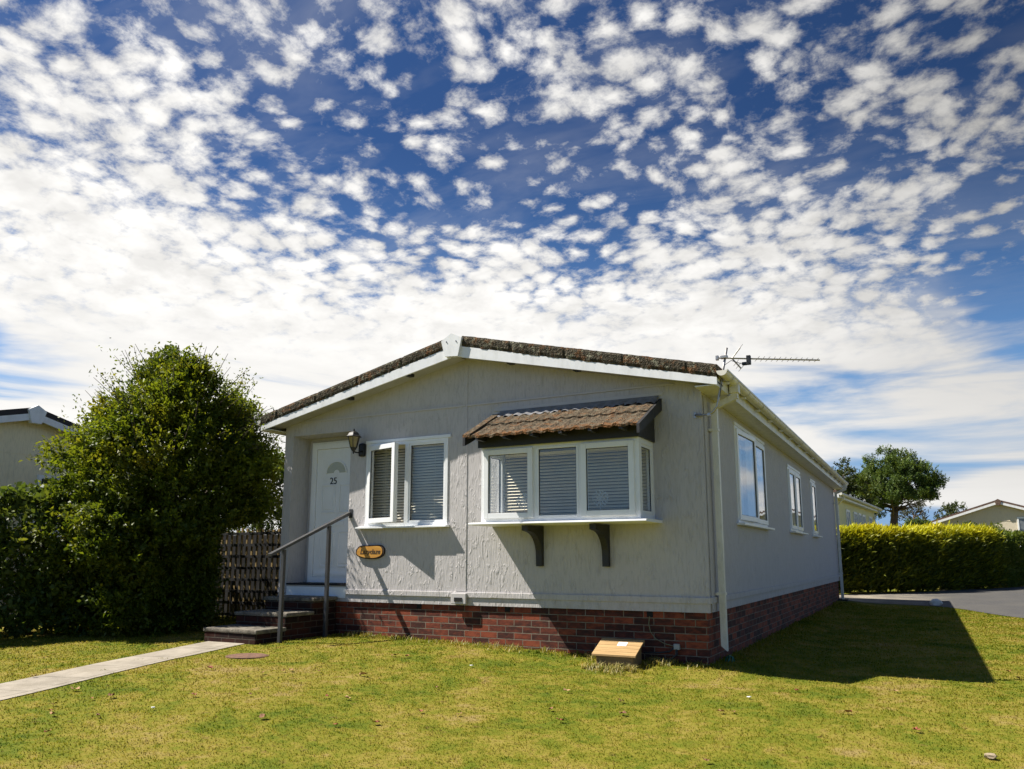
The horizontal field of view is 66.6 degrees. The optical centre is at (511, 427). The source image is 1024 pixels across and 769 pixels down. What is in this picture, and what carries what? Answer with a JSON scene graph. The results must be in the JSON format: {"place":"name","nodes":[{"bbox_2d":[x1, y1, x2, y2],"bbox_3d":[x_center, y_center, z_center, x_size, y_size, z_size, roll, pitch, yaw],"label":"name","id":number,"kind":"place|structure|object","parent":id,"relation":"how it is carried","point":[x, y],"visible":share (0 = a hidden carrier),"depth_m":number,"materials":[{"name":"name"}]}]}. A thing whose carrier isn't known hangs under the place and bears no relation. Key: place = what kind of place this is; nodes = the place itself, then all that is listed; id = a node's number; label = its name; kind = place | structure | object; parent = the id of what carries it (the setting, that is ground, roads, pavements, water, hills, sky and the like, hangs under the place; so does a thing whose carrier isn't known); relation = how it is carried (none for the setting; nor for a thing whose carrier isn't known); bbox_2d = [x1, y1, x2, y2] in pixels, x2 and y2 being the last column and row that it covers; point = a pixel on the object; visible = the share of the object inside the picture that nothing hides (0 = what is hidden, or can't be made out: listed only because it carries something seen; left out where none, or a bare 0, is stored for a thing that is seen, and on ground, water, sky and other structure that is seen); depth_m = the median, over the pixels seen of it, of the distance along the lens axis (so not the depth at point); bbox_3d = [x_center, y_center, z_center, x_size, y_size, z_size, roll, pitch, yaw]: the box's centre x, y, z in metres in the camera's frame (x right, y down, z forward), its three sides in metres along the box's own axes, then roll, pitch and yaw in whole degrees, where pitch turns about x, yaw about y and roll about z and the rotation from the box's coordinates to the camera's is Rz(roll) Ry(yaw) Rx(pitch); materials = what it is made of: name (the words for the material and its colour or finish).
{"place":"outdoors","nodes":[
{"label":"outdoors","id":0,"kind":"place"},
{"bbox_2d":[0,641,243,699],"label":"path","id":1,"kind":"structure","parent":0,"point":[15,688],"depth_m":7.51,"materials":[{"name":"concrete"}]},
{"bbox_2d":[0,586,1023,768],"bbox_3d":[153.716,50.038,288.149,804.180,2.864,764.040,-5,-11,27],"label":"lawn","id":2,"kind":"structure","parent":0,"point":[365,727],"depth_m":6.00,"materials":[{"name":"plant"}]},
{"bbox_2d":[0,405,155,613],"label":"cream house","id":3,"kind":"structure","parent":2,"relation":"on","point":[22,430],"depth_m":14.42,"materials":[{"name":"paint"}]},
{"bbox_2d":[31,475,60,537],"bbox_3d":[-8.639,1.515,14.930,0.089,1.160,1.070,-5,-11,27],"label":"window","id":4,"kind":"structure","parent":3,"relation":"in","point":[40,477],"depth_m":14.70,"materials":[{"name":"glass"}]},
{"bbox_2d":[0,478,162,638],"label":"bramble hedge","id":5,"kind":"object","parent":2,"relation":"on","point":[24,500],"visible":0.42,"depth_m":10.18,"materials":[{"name":"green plant"}]},
{"bbox_2d":[4,341,285,638],"bbox_3d":[-5.180,0.848,11.643,3.922,4.660,3.761,-5,-11,27],"label":"shrub","id":6,"kind":"object","parent":2,"relation":"on","point":[167,398],"visible":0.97,"depth_m":10.56,"materials":[{"name":"green plant"}]},
{"bbox_2d":[198,445,284,535],"bbox_3d":[-5.252,1.953,15.451,3.764,3.441,2.544,-3,-10,15],"label":"garden bush","id":7,"kind":"object","parent":2,"relation":"on","point":[271,523],"visible":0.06,"depth_m":14.65,"materials":[{"name":"green plant"}]},
{"bbox_2d":[212,528,280,618],"bbox_3d":[-4.079,2.509,12.997,3.305,1.780,0.363,-5,-11,27],"label":"trellis fence","id":8,"kind":"object","parent":2,"relation":"on","point":[253,571],"visible":0.15,"depth_m":13.16,"materials":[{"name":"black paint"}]},
{"bbox_2d":[225,653,268,658],"bbox_3d":[-2.821,2.437,8.314,0.470,0.030,0.423,-5,-11,27],"label":"manhole cover","id":9,"kind":"object","parent":2,"relation":"on","point":[247,655],"visible":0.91,"depth_m":8.27,"materials":[{"name":"metal"}]},
{"bbox_2d":[203,595,337,644],"bbox_3d":[-3.052,2.586,9.945,0.896,0.821,1.440,-5,-11,27],"label":"doorstep","id":10,"kind":"object","parent":2,"relation":"on","point":[302,616],"visible":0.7,"depth_m":9.81,"materials":[{"name":"concrete"}]},
{"bbox_2d":[268,509,352,642],"bbox_3d":[-2.525,1.897,9.796,0.083,1.830,1.434,-5,-11,27],"label":"handrail","id":11,"kind":"object","parent":2,"relation":"on","point":[327,525],"visible":0.76,"depth_m":9.94,"materials":[{"name":"grey metal"}]},
{"bbox_2d":[342,631,707,674],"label":"dry grass","id":12,"kind":"structure","parent":2,"relation":"on","point":[619,668],"depth_m":8.11,"materials":[{"name":"beige plant"}]},
{"bbox_2d":[255,333,848,664],"bbox_3d":[2.475,1.857,15.490,6.728,4.190,14.777,-5,-11,27],"label":"park home","id":13,"kind":"object","parent":2,"relation":"on","point":[706,540],"visible":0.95,"depth_m":9.58,"materials":[{"name":"grey paint"}]},
{"bbox_2d":[286,582,345,585],"bbox_3d":[-2.595,2.164,10.827,1.043,0.024,0.422,-5,-11,27],"label":"door sill","id":14,"kind":"structure","parent":13,"relation":"on","point":[319,583],"depth_m":10.68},
{"bbox_2d":[307,440,350,582],"bbox_3d":[-2.491,1.181,11.120,0.982,2.010,0.080,-5,-11,27],"label":"front door","id":15,"kind":"structure","parent":13,"relation":"in","point":[330,476],"depth_m":11.16,"materials":[{"name":"white plastic"}]},
{"bbox_2d":[346,429,365,456],"bbox_3d":[-2.111,0.194,10.528,0.216,0.363,0.268,-5,-11,27],"label":"wall lantern","id":16,"kind":"object","parent":13,"relation":"attached to","point":[354,436],"depth_m":10.46,"materials":[{"name":"black plastic"}]},
{"bbox_2d":[356,545,384,558],"bbox_3d":[-1.872,1.636,10.290,0.465,0.184,0.041,-5,-11,27],"label":"name plaque","id":17,"kind":"object","parent":13,"relation":"attached to","point":[370,551],"visible":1,"depth_m":10.26,"materials":[{"name":"orange wood"}]},
{"bbox_2d":[355,434,450,528],"bbox_3d":[-1.430,0.709,10.184,1.433,1.182,0.326,-5,-11,27],"label":"window","id":18,"kind":"structure","parent":13,"relation":"in","point":[371,522],"depth_m":10.21,"materials":[{"name":"white plastic"}]},
{"bbox_2d":[516,493,526,511],"bbox_3d":[0.145,0.914,9.016,0.185,0.321,0.184,-5,-11,27],"label":"dandelion ornament","id":19,"kind":"object","parent":13,"relation":"on","point":[523,501],"visible":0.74,"depth_m":9.01,"materials":[{"name":"metal"}]},
{"bbox_2d":[462,392,662,566],"bbox_3d":[0.537,0.574,8.741,2.190,1.932,0.815,-5,-11,27],"label":"bay window","id":20,"kind":"structure","parent":13,"relation":"in","point":[620,423],"depth_m":8.79,"materials":[{"name":"white plastic"}]},
{"bbox_2d":[592,490,608,509],"bbox_3d":[0.972,0.842,8.587,0.185,0.321,0.184,-5,-11,27],"label":"dandelion ornament","id":21,"kind":"object","parent":20,"relation":"in","point":[599,498],"visible":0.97,"depth_m":8.59,"materials":[{"name":"metal"}]},
{"bbox_2d":[643,616,679,659],"bbox_3d":[1.595,2.257,8.338,0.386,0.462,0.101,-5,-11,27],"label":"cable box","id":22,"kind":"object","parent":13,"relation":"attached to","point":[676,647],"visible":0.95,"depth_m":8.28,"materials":[{"name":"grey plastic"}]},
{"bbox_2d":[733,421,774,529],"bbox_3d":[3.255,0.717,10.743,0.288,1.312,2.170,-5,-11,27],"label":"window","id":23,"kind":"structure","parent":13,"relation":"in","point":[752,443],"depth_m":10.66,"materials":[{"name":"white plastic"}]},
{"bbox_2d":[694,344,819,417],"bbox_3d":[2.612,-0.509,8.324,1.329,0.735,0.303,-2,-10,11],"label":"tv aerial","id":24,"kind":"object","parent":13,"relation":"attached to","point":[748,358],"visible":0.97,"depth_m":8.35,"materials":[{"name":"metal"}]},
{"bbox_2d":[786,464,808,534],"bbox_3d":[5.173,1.326,14.200,0.158,1.192,1.630,-5,-11,27],"label":"window","id":25,"kind":"structure","parent":13,"relation":"in","point":[793,478],"depth_m":14.06,"materials":[{"name":"white plastic"}]},
{"bbox_2d":[809,478,822,537],"bbox_3d":[6.415,1.706,16.533,0.158,1.212,0.910,-5,-11,27],"label":"window","id":26,"kind":"structure","parent":13,"relation":"in","point":[812,483],"depth_m":16.45,"materials":[{"name":"white plastic"}]},
{"bbox_2d":[592,638,644,666],"bbox_3d":[1.123,2.397,8.226,0.480,0.307,0.313,-5,-11,27],"label":"wooden box","id":27,"kind":"object","parent":2,"relation":"on","point":[606,651],"visible":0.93,"depth_m":8.17,"materials":[{"name":"beige wood"}]},
{"bbox_2d":[617,642,627,645],"bbox_3d":[1.172,2.292,8.273,0.100,0.032,0.070,-5,-11,27],"label":"paper card","id":28,"kind":"object","parent":27,"relation":"on","point":[622,643],"visible":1,"depth_m":8.27,"materials":[{"name":"white paper"}]},
{"bbox_2d":[725,655,734,661],"bbox_3d":[2.349,2.484,8.404,0.110,0.071,0.113,-5,-11,27],"label":"green drain guard","id":29,"kind":"object","parent":2,"relation":"on","point":[729,656],"visible":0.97,"depth_m":8.39,"materials":[{"name":"plastic"}]},
{"bbox_2d":[833,456,878,505],"bbox_3d":[16.476,4.366,38.286,2.838,6.064,2.353,-5,-11,27],"label":"dark tree","id":30,"kind":"object","parent":2,"relation":"on","point":[852,486],"visible":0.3,"depth_m":38.24,"materials":[{"name":"green plant"}]},
{"bbox_2d":[833,490,881,525],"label":"yellow house","id":31,"kind":"structure","parent":2,"relation":"on","point":[855,510],"depth_m":29.02,"materials":[{"name":"paint"}]},
{"bbox_2d":[845,509,850,525],"bbox_3d":[12.145,3.516,28.041,0.089,1.140,0.900,-6,-11,31],"label":"window","id":32,"kind":"structure","parent":31,"relation":"in","point":[848,518],"depth_m":28.05,"materials":[{"name":"glass"}]},
{"bbox_2d":[853,512,857,524],"bbox_3d":[13.043,3.754,29.465,0.089,1.140,0.900,-6,-11,31],"label":"window","id":33,"kind":"structure","parent":31,"relation":"in","point":[855,515],"depth_m":29.51,"materials":[{"name":"glass"}]},
{"bbox_2d":[858,513,861,523],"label":"window","id":34,"kind":"structure","parent":31,"relation":"in","point":[859,515],"depth_m":30.36,"materials":[{"name":"glass"}]},
{"bbox_2d":[862,514,865,523],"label":"window","id":35,"kind":"structure","parent":31,"relation":"in","point":[863,516],"depth_m":31.25,"materials":[{"name":"glass"}]},
{"bbox_2d":[836,520,945,593],"bbox_3d":[10.580,3.833,23.034,4.311,2.256,1.725,1,-10,-7],"label":"golden hedge","id":36,"kind":"object","parent":2,"relation":"on","point":[879,558],"visible":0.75,"depth_m":22.57,"materials":[{"name":"green plant"}]},
{"bbox_2d":[849,443,949,525],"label":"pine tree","id":37,"kind":"object","parent":2,"relation":"on","point":[887,484],"visible":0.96,"depth_m":40.52,"materials":[{"name":"green plant"}]},
{"bbox_2d":[887,498,938,524],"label":"thin tree","id":38,"kind":"object","parent":2,"relation":"on","point":[910,512],"visible":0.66,"depth_m":48.63,"materials":[{"name":"green plant"}]},
{"bbox_2d":[903,516,932,526],"bbox_3d":[17.460,5.160,33.357,1.313,2.771,1.937,-1,-10,7],"label":"pale bush","id":39,"kind":"object","parent":2,"relation":"on","point":[916,521],"visible":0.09,"depth_m":33.33,"materials":[{"name":"green plant"}]},
{"bbox_2d":[929,599,942,604],"bbox_3d":[10.262,4.239,18.870,0.222,0.218,0.244,6,-11,-34],"label":"kerb stone","id":40,"kind":"object","parent":2,"relation":"on","point":[935,602],"visible":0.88,"depth_m":18.82,"materials":[{"name":"grey stone"}]},
{"bbox_2d":[933,499,967,518],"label":"roadside tree","id":41,"kind":"object","parent":2,"relation":"on","point":[948,510],"visible":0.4,"depth_m":55.69,"materials":[{"name":"green plant"}]},
{"bbox_2d":[919,520,1011,590],"bbox_3d":[14.049,4.030,24.568,3.597,2.294,1.710,6,-11,-32],"label":"golden hedge","id":42,"kind":"object","parent":2,"relation":"on","point":[971,557],"visible":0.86,"depth_m":24.05,"materials":[{"name":"green plant"}]},
{"bbox_2d":[932,499,1023,531],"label":"beige bungalow","id":43,"kind":"object","parent":2,"relation":"on","point":[1007,515],"visible":0.22,"depth_m":42.35,"materials":[{"name":"paint"}]},
{"bbox_2d":[1017,517,1023,531],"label":"window","id":44,"kind":"structure","parent":43,"relation":"in","point":[1020,520],"depth_m":41.69,"materials":[{"name":"white plastic"}]},
{"bbox_2d":[956,520,1005,530],"bbox_3d":[18.372,4.871,30.634,1.685,2.487,2.544,0,-10,3],"label":"leafy bush","id":45,"kind":"object","parent":2,"relation":"on","point":[995,526],"visible":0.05,"depth_m":30.45,"materials":[{"name":"green plant"}]},
{"bbox_2d":[984,753,996,758],"bbox_3d":[2.944,2.018,4.800,0.073,0.036,0.057,-5,-11,27],"label":"pale stone","id":46,"kind":"object","parent":2,"relation":"on","point":[990,755],"visible":1,"depth_m":4.78,"materials":[{"name":"beige stone"}]},
{"bbox_2d":[994,528,1023,587],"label":"privet hedge","id":47,"kind":"object","parent":2,"relation":"on","point":[1013,545],"visible":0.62,"depth_m":25.63,"materials":[{"name":"green plant"}]},
{"bbox_2d":[0,0,1023,534],"label":"sky","id":48,"kind":"structure","parent":0,"point":[319,195],"materials":[{"name":"blue"}]},
{"bbox_2d":[839,586,1023,617],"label":"road","id":49,"kind":"structure","parent":0,"point":[1007,601],"depth_m":20.36,"materials":[{"name":"grey asphalt"}]}
]}

